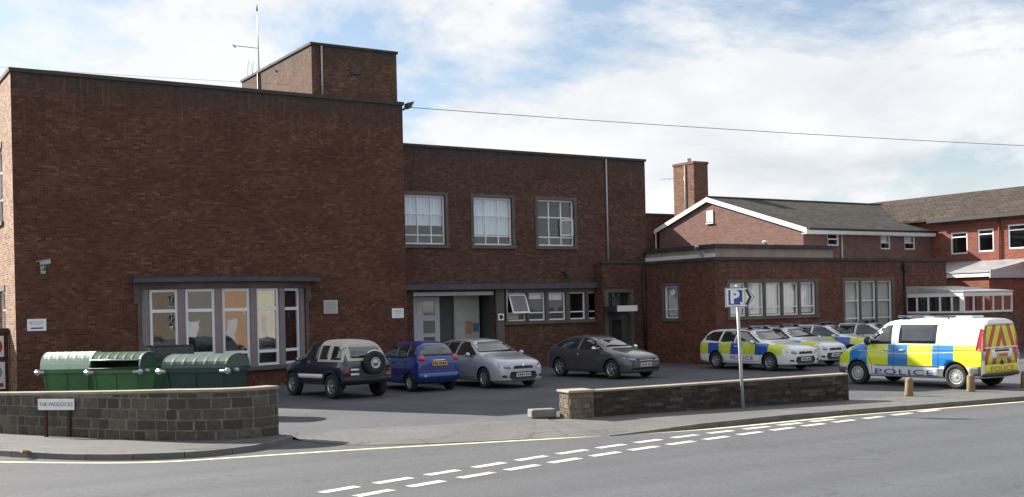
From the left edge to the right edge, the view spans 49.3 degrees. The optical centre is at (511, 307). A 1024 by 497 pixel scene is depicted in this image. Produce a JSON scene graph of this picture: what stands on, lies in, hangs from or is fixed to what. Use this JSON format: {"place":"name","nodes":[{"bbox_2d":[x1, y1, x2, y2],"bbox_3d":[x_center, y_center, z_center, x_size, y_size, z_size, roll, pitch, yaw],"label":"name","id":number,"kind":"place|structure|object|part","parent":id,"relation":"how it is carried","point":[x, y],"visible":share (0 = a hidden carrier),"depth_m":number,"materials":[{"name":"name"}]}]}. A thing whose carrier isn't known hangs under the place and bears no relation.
{"place":"outdoors","nodes":[
{"label":"outdoors","id":0,"kind":"place"},
{"bbox_2d":[0,433,285,453],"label":"corner pavement","id":1,"kind":"structure","parent":0,"point":[53,444],"depth_m":21.51,"materials":[{"name":"grey concrete"}]},
{"bbox_2d":[38,399,74,436],"bbox_3d":[-9.376,2.311,23.023,0.840,0.835,0.072,-1,0,13],"label":"street name sign","id":2,"kind":"object","parent":1,"relation":"on","point":[46,405],"visible":0.98,"depth_m":22.99,"materials":[{"name":"white metal"}]},
{"bbox_2d":[180,439,276,448],"bbox_3d":[-5.418,2.586,21.128,1.990,0.001,0.487,-1,0,-39],"label":"patch edge","id":3,"kind":"object","parent":1,"relation":"on","point":[216,444],"visible":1,"depth_m":21.04,"materials":[{"name":"grey concrete"}]},
{"bbox_2d":[189,440,271,449],"bbox_3d":[-5.218,2.582,20.940,0.550,0.001,1.654,-1,0,39],"label":"pavement patch","id":4,"kind":"object","parent":1,"relation":"on","point":[250,442],"visible":1,"depth_m":20.93,"materials":[{"name":"grey concrete"}]},
{"bbox_2d":[0,401,1023,496],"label":"road","id":5,"kind":"structure","parent":0,"point":[970,451],"depth_m":17.92,"materials":[{"name":"grey asphalt"}]},
{"bbox_2d":[0,328,9,391],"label":"brick wall","id":6,"kind":"structure","parent":5,"relation":"on","point":[4,333],"depth_m":35.22,"materials":[{"name":"brown brick"}]},
{"bbox_2d":[0,336,3,356],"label":"no entry sign","id":7,"kind":"object","parent":6,"relation":"attached to","point":[1,346],"visible":1,"depth_m":35.13,"materials":[{"name":"white metal"}]},
{"bbox_2d":[0,362,5,388],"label":"warning notice","id":8,"kind":"object","parent":6,"relation":"attached to","point":[2,375],"visible":1,"depth_m":35.13,"materials":[{"name":"white metal"}]},
{"bbox_2d":[0,433,292,459],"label":"kerb","id":9,"kind":"structure","parent":5,"relation":"on","point":[288,438],"depth_m":20.15,"materials":[{"name":"concrete"}]},
{"bbox_2d":[20,450,31,453],"bbox_3d":[-8.891,2.642,20.412,0.178,0.063,0.188,-1,0,40],"label":"moss","id":10,"kind":"object","parent":9,"relation":"on","point":[25,451],"visible":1,"depth_m":20.36,"materials":[{"name":"plant"}]},
{"bbox_2d":[282,419,607,444],"bbox_3d":[-1.454,2.548,22.573,6.237,0.094,2.734,-1,0,-13],"label":"crossing","id":11,"kind":"object","parent":5,"relation":"on","point":[495,430],"visible":1,"depth_m":22.53,"materials":[{"name":"grey concrete"}]},
{"bbox_2d":[0,401,1023,462],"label":"yellow line","id":12,"kind":"object","parent":5,"relation":"on","point":[480,442],"visible":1,"depth_m":21.09,"materials":[{"name":"paint"}]},
{"bbox_2d":[319,419,835,492],"bbox_3d":[1.951,2.522,20.107,12.687,0.001,0.664,-1,0,-41],"label":"give way line","id":13,"kind":"object","parent":5,"relation":"on","point":[406,478],"visible":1,"depth_m":18.89,"materials":[{"name":"white paint"}]},
{"bbox_2d":[352,409,936,496],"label":"give way line","id":14,"kind":"object","parent":5,"relation":"on","point":[440,481],"visible":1,"depth_m":18.75,"materials":[{"name":"white paint"}]},
{"bbox_2d":[608,396,1023,435],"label":"kerb","id":15,"kind":"structure","parent":5,"relation":"on","point":[829,413],"depth_m":24.64,"materials":[{"name":"concrete"}]},
{"bbox_2d":[874,186,1023,345],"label":"red brick building","id":16,"kind":"structure","parent":5,"relation":"on","point":[977,240],"depth_m":58.48,"materials":[{"name":"brown brick"}]},
{"bbox_2d":[951,232,967,254],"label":"window","id":17,"kind":"structure","parent":16,"relation":"in","point":[958,239],"depth_m":60.11,"materials":[{"name":"black glass"}]},
{"bbox_2d":[906,286,1022,350],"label":"glazed porch","id":18,"kind":"object","parent":16,"relation":"attached to","point":[956,300],"visible":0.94,"depth_m":49.50,"materials":[{"name":"glass"},{"name":"white painted frame"}]},
{"bbox_2d":[978,228,993,251],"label":"window","id":19,"kind":"structure","parent":16,"relation":"in","point":[985,237],"depth_m":58.74,"materials":[{"name":"glass"}]},
{"bbox_2d":[1008,224,1023,248],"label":"window","id":20,"kind":"structure","parent":16,"relation":"in","point":[1015,231],"depth_m":57.31,"materials":[{"name":"glass"}]},
{"bbox_2d":[0,0,1023,213],"label":"sky","id":21,"kind":"structure","parent":0,"point":[950,71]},
{"bbox_2d":[276,346,1023,432],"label":"car park","id":22,"kind":"structure","parent":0,"point":[312,407],"depth_m":31.08,"materials":[{"name":"grey asphalt"}]},
{"bbox_2d":[34,351,100,390],"bbox_3d":[-11.752,1.961,29.921,1.585,1.540,1.170,-1,0,1],"label":"wheeled bin","id":23,"kind":"object","parent":22,"relation":"on","point":[61,371],"visible":0.66,"depth_m":29.48,"materials":[{"name":"metal"}]},
{"bbox_2d":[84,351,157,389],"bbox_3d":[-10.057,1.919,28.928,1.565,1.549,1.170,-1,0,7],"label":"wheeled bin","id":24,"kind":"object","parent":22,"relation":"on","point":[132,370],"visible":0.74,"depth_m":28.54,"materials":[{"name":"green plastic"}]},
{"bbox_2d":[0,385,278,439],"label":"stone wall","id":25,"kind":"structure","parent":22,"relation":"on","point":[204,413],"depth_m":22.21,"materials":[{"name":"grey stone"}]},
{"bbox_2d":[141,344,193,388],"bbox_3d":[-9.713,1.875,31.571,1.605,1.620,1.170,-1,0,-12],"label":"wheeled bin","id":26,"kind":"object","parent":22,"relation":"on","point":[161,352],"visible":0.4,"depth_m":31.15,"materials":[{"name":"metal"}]},
{"bbox_2d":[155,353,250,388],"bbox_3d":[-7.345,1.874,26.806,1.925,1.517,1.290,-1,0,14],"label":"wheeled bin","id":27,"kind":"object","parent":22,"relation":"on","point":[206,370],"visible":0.68,"depth_m":26.36,"materials":[{"name":"metal"}]},
{"bbox_2d":[286,339,390,398],"bbox_3d":[-5.132,1.759,32.735,2.052,1.651,3.722,-1,0,-40],"label":"soft top jeep","id":28,"kind":"object","parent":22,"relation":"on","point":[335,367],"visible":1,"depth_m":31.59,"materials":[{"name":"blue paint"}]},
{"bbox_3d":[-5.832,1.310,32.501,0.227,0.480,0.920,-1,0,-40],"label":"side window","id":29,"kind":"part","parent":28,"relation":"part of","materials":[{"name":"black glass"}]},
{"bbox_2d":[384,341,458,391],"bbox_3d":[-3.129,1.792,34.844,1.832,1.496,3.549,-1,0,-34],"label":"blue hatchback","id":30,"kind":"object","parent":22,"relation":"on","point":[413,364],"visible":0.8,"depth_m":33.54,"materials":[{"name":"paint"}]},
{"bbox_3d":[-3.773,1.359,34.737,0.214,0.410,1.100,-1,0,-34],"label":"side window","id":31,"kind":"part","parent":30,"relation":"part of","materials":[{"name":"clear glass"}]},
{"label":"side window","id":32,"kind":"part","parent":30,"relation":"part of","materials":[{"name":"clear glass"}]},
{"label":"side window","id":33,"kind":"part","parent":30,"relation":"part of","materials":[{"name":"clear glass"}]},
{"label":"rear window","id":34,"kind":"part","parent":30,"relation":"part of","materials":[{"name":"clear glass"}]},
{"bbox_2d":[60,400,847,440],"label":"weeds","id":35,"kind":"object","parent":22,"relation":"on","point":[279,434],"visible":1,"depth_m":22.33,"materials":[{"name":"green plant"}]},
{"bbox_2d":[439,338,541,387],"bbox_3d":[-0.858,1.737,35.746,2.172,1.505,4.408,-1,0,-34],"label":"silver hatchback","id":36,"kind":"object","parent":22,"relation":"on","point":[486,362],"visible":0.82,"depth_m":34.44,"materials":[{"name":"paint"}]},
{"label":"side window","id":37,"kind":"part","parent":36,"relation":"part of","materials":[{"name":"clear glass"}]},
{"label":"side window","id":38,"kind":"part","parent":36,"relation":"part of","materials":[{"name":"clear glass"}]},
{"bbox_2d":[528,408,556,418],"bbox_3d":[0.669,2.361,24.864,0.575,0.190,0.366,-1,0,-15],"label":"concrete block","id":39,"kind":"object","parent":22,"relation":"on","point":[542,413],"depth_m":24.71,"materials":[{"name":"grey concrete"}]},
{"bbox_2d":[547,334,659,378],"bbox_3d":[3.121,1.677,38.713,2.132,1.449,4.298,-1,0,-39],"label":"grey hatchback","id":40,"kind":"object","parent":22,"relation":"on","point":[611,357],"visible":1,"depth_m":37.92,"materials":[{"name":"paint"}]},
{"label":"side window","id":41,"kind":"part","parent":40,"relation":"part of","materials":[{"name":"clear glass"}]},
{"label":"side window","id":42,"kind":"part","parent":40,"relation":"part of","materials":[{"name":"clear glass"}]},
{"bbox_2d":[556,373,848,418],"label":"stone wall","id":43,"kind":"structure","parent":22,"relation":"on","point":[575,403],"depth_m":25.75,"materials":[{"name":"grey stone"}]},
{"bbox_2d":[700,325,817,370],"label":"police estate","id":44,"kind":"object","parent":22,"relation":"on","point":[768,349],"visible":1,"depth_m":40.41,"materials":[{"name":"white paint"}]},
{"bbox_2d":[705,331,723,340],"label":"side window","id":45,"kind":"structure","parent":44,"relation":"in","point":[714,336],"depth_m":41.95,"materials":[{"name":"black glass"}]},
{"bbox_2d":[720,332,736,342],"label":"side window","id":46,"kind":"structure","parent":44,"relation":"in","point":[727,336],"depth_m":41.33,"materials":[{"name":"black glass"}]},
{"bbox_2d":[735,331,759,342],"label":"side window","id":47,"kind":"structure","parent":44,"relation":"in","point":[746,336],"depth_m":40.62,"materials":[{"name":"grey glass"}]},
{"bbox_2d":[762,323,845,363],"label":"police estate","id":48,"kind":"object","parent":22,"relation":"on","point":[829,351],"visible":0.35,"depth_m":42.20,"materials":[{"name":"silver metal"}]},
{"bbox_2d":[772,328,789,338],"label":"side window","id":49,"kind":"structure","parent":48,"relation":"in","point":[778,331],"depth_m":43.00,"materials":[{"name":"grey glass"}]},
{"bbox_2d":[798,321,869,348],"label":"police estate","id":50,"kind":"object","parent":22,"relation":"on","point":[828,330],"visible":0.26,"depth_m":45.24,"materials":[{"name":"silver metal"}]},
{"bbox_2d":[799,326,811,331],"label":"side window","id":51,"kind":"structure","parent":50,"relation":"in","point":[808,328],"depth_m":45.81,"materials":[{"name":"black glass"}]},
{"bbox_2d":[812,326,838,336],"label":"side window","id":52,"kind":"structure","parent":50,"relation":"in","point":[817,330],"depth_m":45.35,"materials":[{"name":"grey glass"}]},
{"bbox_2d":[838,319,882,335],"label":"police estate","id":53,"kind":"object","parent":22,"relation":"on","point":[865,328],"visible":0.12,"depth_m":47.44,"materials":[{"name":"silver metal"}]},
{"bbox_2d":[840,324,855,332],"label":"side window","id":54,"kind":"structure","parent":53,"relation":"in","point":[849,327],"depth_m":47.68,"materials":[{"name":"black glass"}]},
{"bbox_2d":[855,324,876,333],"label":"side window","id":55,"kind":"structure","parent":53,"relation":"in","point":[861,328],"depth_m":47.25,"materials":[{"name":"grey glass"}]},
{"bbox_2d":[839,315,1019,388],"bbox_3d":[11.721,1.218,31.866,2.323,1.985,4.841,-1,0,-36],"label":"police van","id":56,"kind":"object","parent":22,"relation":"on","point":[954,351],"visible":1,"depth_m":30.57,"materials":[{"name":"white paint"}]},
{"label":"side window","id":57,"kind":"part","parent":56,"relation":"part of","materials":[{"name":"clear glass"}]},
{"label":"side window","id":58,"kind":"part","parent":56,"relation":"part of","materials":[{"name":"grey glass"}]},
{"bbox_3d":[13.112,0.994,29.980,1.600,1.050,0.054,-1,0,-36],"label":"rear door","id":59,"kind":"part","parent":56,"relation":"part of","materials":[{"name":"yellow metal"}]},
{"bbox_2d":[552,388,1023,434],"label":"pavement","id":60,"kind":"structure","parent":0,"point":[606,425],"depth_m":25.04,"materials":[{"name":"grey concrete"}]},
{"bbox_2d":[725,285,753,407],"bbox_3d":[5.322,0.943,25.974,0.670,2.921,0.136,-1,0,6],"label":"parking sign","id":61,"kind":"object","parent":60,"relation":"on","point":[737,297],"visible":0.98,"depth_m":25.93,"materials":[{"name":"metal"}]},
{"bbox_2d":[904,377,912,395],"bbox_3d":[10.030,2.015,28.224,0.219,0.475,0.215,-1,0,-33],"label":"bollard","id":62,"kind":"object","parent":60,"relation":"on","point":[908,386],"visible":1,"depth_m":28.14,"materials":[{"name":"stone"}]},
{"bbox_2d":[967,374,975,391],"bbox_3d":[11.976,1.981,29.143,0.215,0.452,0.215,-1,0,-33],"label":"bollard","id":63,"kind":"object","parent":60,"relation":"on","point":[970,382],"visible":1,"depth_m":29.06,"materials":[{"name":"stone"}]},
{"bbox_2d":[1021,371,1023,387],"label":"bollard","id":64,"kind":"object","parent":60,"relation":"on","point":[1022,379],"visible":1,"depth_m":30.04,"materials":[{"name":"stone"}]},
{"label":"ground","id":65,"kind":"structure","parent":0,"visible":0},
{"bbox_2d":[0,42,947,391],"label":"police station","id":66,"kind":"object","parent":65,"relation":"on","point":[270,224],"visible":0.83,"depth_m":39.87,"materials":[{"name":"brick"}]},
{"bbox_2d":[0,151,2,220],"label":"window","id":67,"kind":"structure","parent":66,"relation":"in","point":[1,184],"depth_m":37.03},
{"bbox_2d":[2,291,5,327],"bbox_3d":[-16.149,0.504,36.779,0.970,2.090,1.440,-1,0,-32],"label":"window","id":68,"kind":"structure","parent":66,"relation":"in","point":[3,305],"depth_m":37.07,"materials":[{"name":"white plastic"}]},
{"bbox_2d":[27,319,45,330],"bbox_3d":[-14.680,0.551,34.493,0.550,0.370,0.034,-1,0,-33],"label":"wall notice","id":69,"kind":"object","parent":66,"relation":"attached to","point":[36,324],"depth_m":34.48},
{"bbox_2d":[36,259,50,273],"bbox_3d":[-14.510,-1.259,34.432,0.484,0.442,0.406,-1,0,43],"label":"security camera","id":70,"kind":"object","parent":66,"relation":"attached to","point":[44,263],"visible":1,"depth_m":34.35,"materials":[{"name":"grey metal"}]},
{"bbox_2d":[5,67,287,84],"bbox_3d":[-16.966,-7.405,33.347,23.966,1.409,0.010,-1,0,-44],"label":"overhead wire","id":71,"kind":"object","parent":66,"relation":"attached to","point":[159,77],"visible":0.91,"depth_m":38.11,"materials":[{"name":"black metal"}]},
{"bbox_2d":[149,289,177,344],"bbox_3d":[-11.290,0.726,36.377,0.960,2.630,0.270,-1,0,2],"label":"window","id":72,"kind":"structure","parent":66,"relation":"in","point":[168,316],"depth_m":36.51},
{"bbox_2d":[185,288,215,353],"bbox_3d":[-10.186,0.701,36.513,0.960,2.630,0.270,-1,0,-16],"label":"window","id":73,"kind":"structure","parent":66,"relation":"in","point":[199,303],"depth_m":36.61,"materials":[{"name":"grey glass"}]},
{"bbox_2d":[222,288,250,365],"bbox_3d":[-9.170,0.679,36.965,0.960,2.630,0.270,-1,0,-32],"label":"window","id":74,"kind":"structure","parent":66,"relation":"in","point":[235,301],"depth_m":37.07,"materials":[{"name":"glass"}]},
{"bbox_2d":[232,4,259,69],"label":"radio antenna","id":75,"kind":"object","parent":66,"relation":"attached to","point":[257,38],"visible":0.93,"depth_m":44.54,"materials":[{"name":"metal"}]},
{"bbox_2d":[257,288,279,365],"bbox_3d":[-8.331,0.660,37.695,0.270,2.630,0.960,-1,0,41],"label":"window","id":76,"kind":"structure","parent":66,"relation":"in","point":[267,298],"depth_m":37.89,"materials":[{"name":"beige glass"}]},
{"bbox_2d":[284,288,299,363],"bbox_3d":[-7.741,0.647,38.638,0.270,2.630,0.960,-1,0,24],"label":"window","id":77,"kind":"structure","parent":66,"relation":"in","point":[287,308],"depth_m":38.86,"materials":[{"name":"white plastic"}]},
{"bbox_2d":[392,308,403,317],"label":"wall notice","id":78,"kind":"object","parent":66,"relation":"attached to","point":[397,312],"depth_m":41.16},
{"bbox_2d":[402,101,413,110],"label":"floodlight","id":79,"kind":"object","parent":66,"relation":"attached to","point":[408,105],"visible":1,"depth_m":41.28,"materials":[{"name":"metal"}]},
{"bbox_2d":[405,194,444,243],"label":"window","id":80,"kind":"structure","parent":66,"relation":"in","point":[424,214],"depth_m":43.40,"materials":[{"name":"white glass"}]},
{"bbox_2d":[413,297,439,341],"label":"door","id":81,"kind":"structure","parent":66,"relation":"in","point":[426,311],"depth_m":44.05,"materials":[{"name":"white glass"}]},
{"bbox_2d":[474,197,510,244],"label":"window","id":82,"kind":"structure","parent":66,"relation":"in","point":[492,216],"depth_m":44.88,"materials":[{"name":"white glass"}]},
{"bbox_2d":[498,313,503,319],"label":"pier sign","id":83,"kind":"object","parent":66,"relation":"attached to","point":[500,316],"visible":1,"depth_m":44.68,"materials":[{"name":"white plastic"}]},
{"bbox_2d":[508,293,524,320],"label":"window","id":84,"kind":"structure","parent":66,"relation":"in","point":[521,315],"depth_m":45.76,"materials":[{"name":"white plastic"}]},
{"bbox_2d":[529,293,544,320],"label":"window","id":85,"kind":"structure","parent":66,"relation":"in","point":[536,300],"depth_m":46.31,"materials":[{"name":"grey glass"}]},
{"bbox_2d":[538,200,572,245],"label":"window","id":86,"kind":"structure","parent":66,"relation":"in","point":[550,212],"depth_m":47.24,"materials":[{"name":"grey glass"}]},
{"bbox_2d":[549,292,564,319],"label":"window","id":87,"kind":"structure","parent":66,"relation":"in","point":[556,299],"depth_m":46.77,"materials":[{"name":"grey glass"}]},
{"bbox_2d":[570,292,584,318],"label":"window","id":88,"kind":"structure","parent":66,"relation":"in","point":[577,306],"depth_m":47.49,"materials":[{"name":"black glass"}]},
{"bbox_2d":[588,292,594,318],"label":"window","id":89,"kind":"structure","parent":66,"relation":"in","point":[591,294],"depth_m":48.06,"materials":[{"name":"black glass"}]},
{"bbox_2d":[608,293,627,342],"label":"door","id":90,"kind":"structure","parent":66,"relation":"in","point":[618,324],"depth_m":47.46,"materials":[{"name":"metal"}]},
{"bbox_2d":[665,286,677,317],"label":"window","id":91,"kind":"structure","parent":66,"relation":"in","point":[671,292],"depth_m":46.73,"materials":[{"name":"grey glass"}]},
{"bbox_2d":[694,245,704,255],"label":"security camera","id":92,"kind":"object","parent":66,"relation":"attached to","point":[701,252],"visible":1,"depth_m":45.57,"materials":[{"name":"grey metal"}]},
{"bbox_2d":[411,107,1023,145],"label":"overhead wire","id":93,"kind":"object","parent":66,"relation":"attached to","point":[704,127],"visible":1,"depth_m":45.33,"materials":[{"name":"black metal"}]},
{"bbox_2d":[730,283,744,316],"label":"window","id":94,"kind":"structure","parent":66,"relation":"in","point":[733,309],"depth_m":45.11,"materials":[{"name":"grey glass"}]},
{"bbox_2d":[748,283,762,315],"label":"window","id":95,"kind":"structure","parent":66,"relation":"in","point":[756,305],"depth_m":45.71,"materials":[{"name":"grey glass"}]},
{"bbox_2d":[766,283,779,315],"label":"window","id":96,"kind":"structure","parent":66,"relation":"in","point":[772,289],"depth_m":46.23,"materials":[{"name":"grey glass"}]},
{"bbox_2d":[783,282,797,314],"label":"window","id":97,"kind":"structure","parent":66,"relation":"in","point":[789,288],"depth_m":46.77,"materials":[{"name":"grey glass"}]},
{"bbox_2d":[801,282,814,313],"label":"window","id":98,"kind":"structure","parent":66,"relation":"in","point":[807,288],"depth_m":47.33,"materials":[{"name":"grey glass"}]},
{"bbox_2d":[845,281,858,321],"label":"window","id":99,"kind":"structure","parent":66,"relation":"in","point":[851,287],"depth_m":48.80,"materials":[{"name":"grey glass"}]},
{"bbox_2d":[861,281,874,322],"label":"window","id":100,"kind":"structure","parent":66,"relation":"in","point":[867,287],"depth_m":49.37,"materials":[{"name":"grey glass"}]},
{"bbox_2d":[877,281,891,325],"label":"window","id":101,"kind":"structure","parent":66,"relation":"in","point":[883,287],"depth_m":49.94,"materials":[{"name":"grey glass"}]},
{"bbox_2d":[646,158,937,257],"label":"gabled building","id":102,"kind":"structure","parent":65,"relation":"on","point":[699,216],"depth_m":60.35,"materials":[{"name":"brick"}]},
{"bbox_2d":[828,235,838,245],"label":"window","id":103,"kind":"structure","parent":102,"relation":"in","point":[832,239],"depth_m":57.17,"materials":[{"name":"glass"}]},
{"bbox_2d":[881,236,889,248],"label":"window","id":104,"kind":"structure","parent":102,"relation":"in","point":[885,240],"depth_m":59.08,"materials":[{"name":"white glass"}]},
{"bbox_2d":[904,236,914,249],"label":"window","id":105,"kind":"structure","parent":102,"relation":"in","point":[909,241],"depth_m":60.12,"materials":[{"name":"white glass"}]}
]}

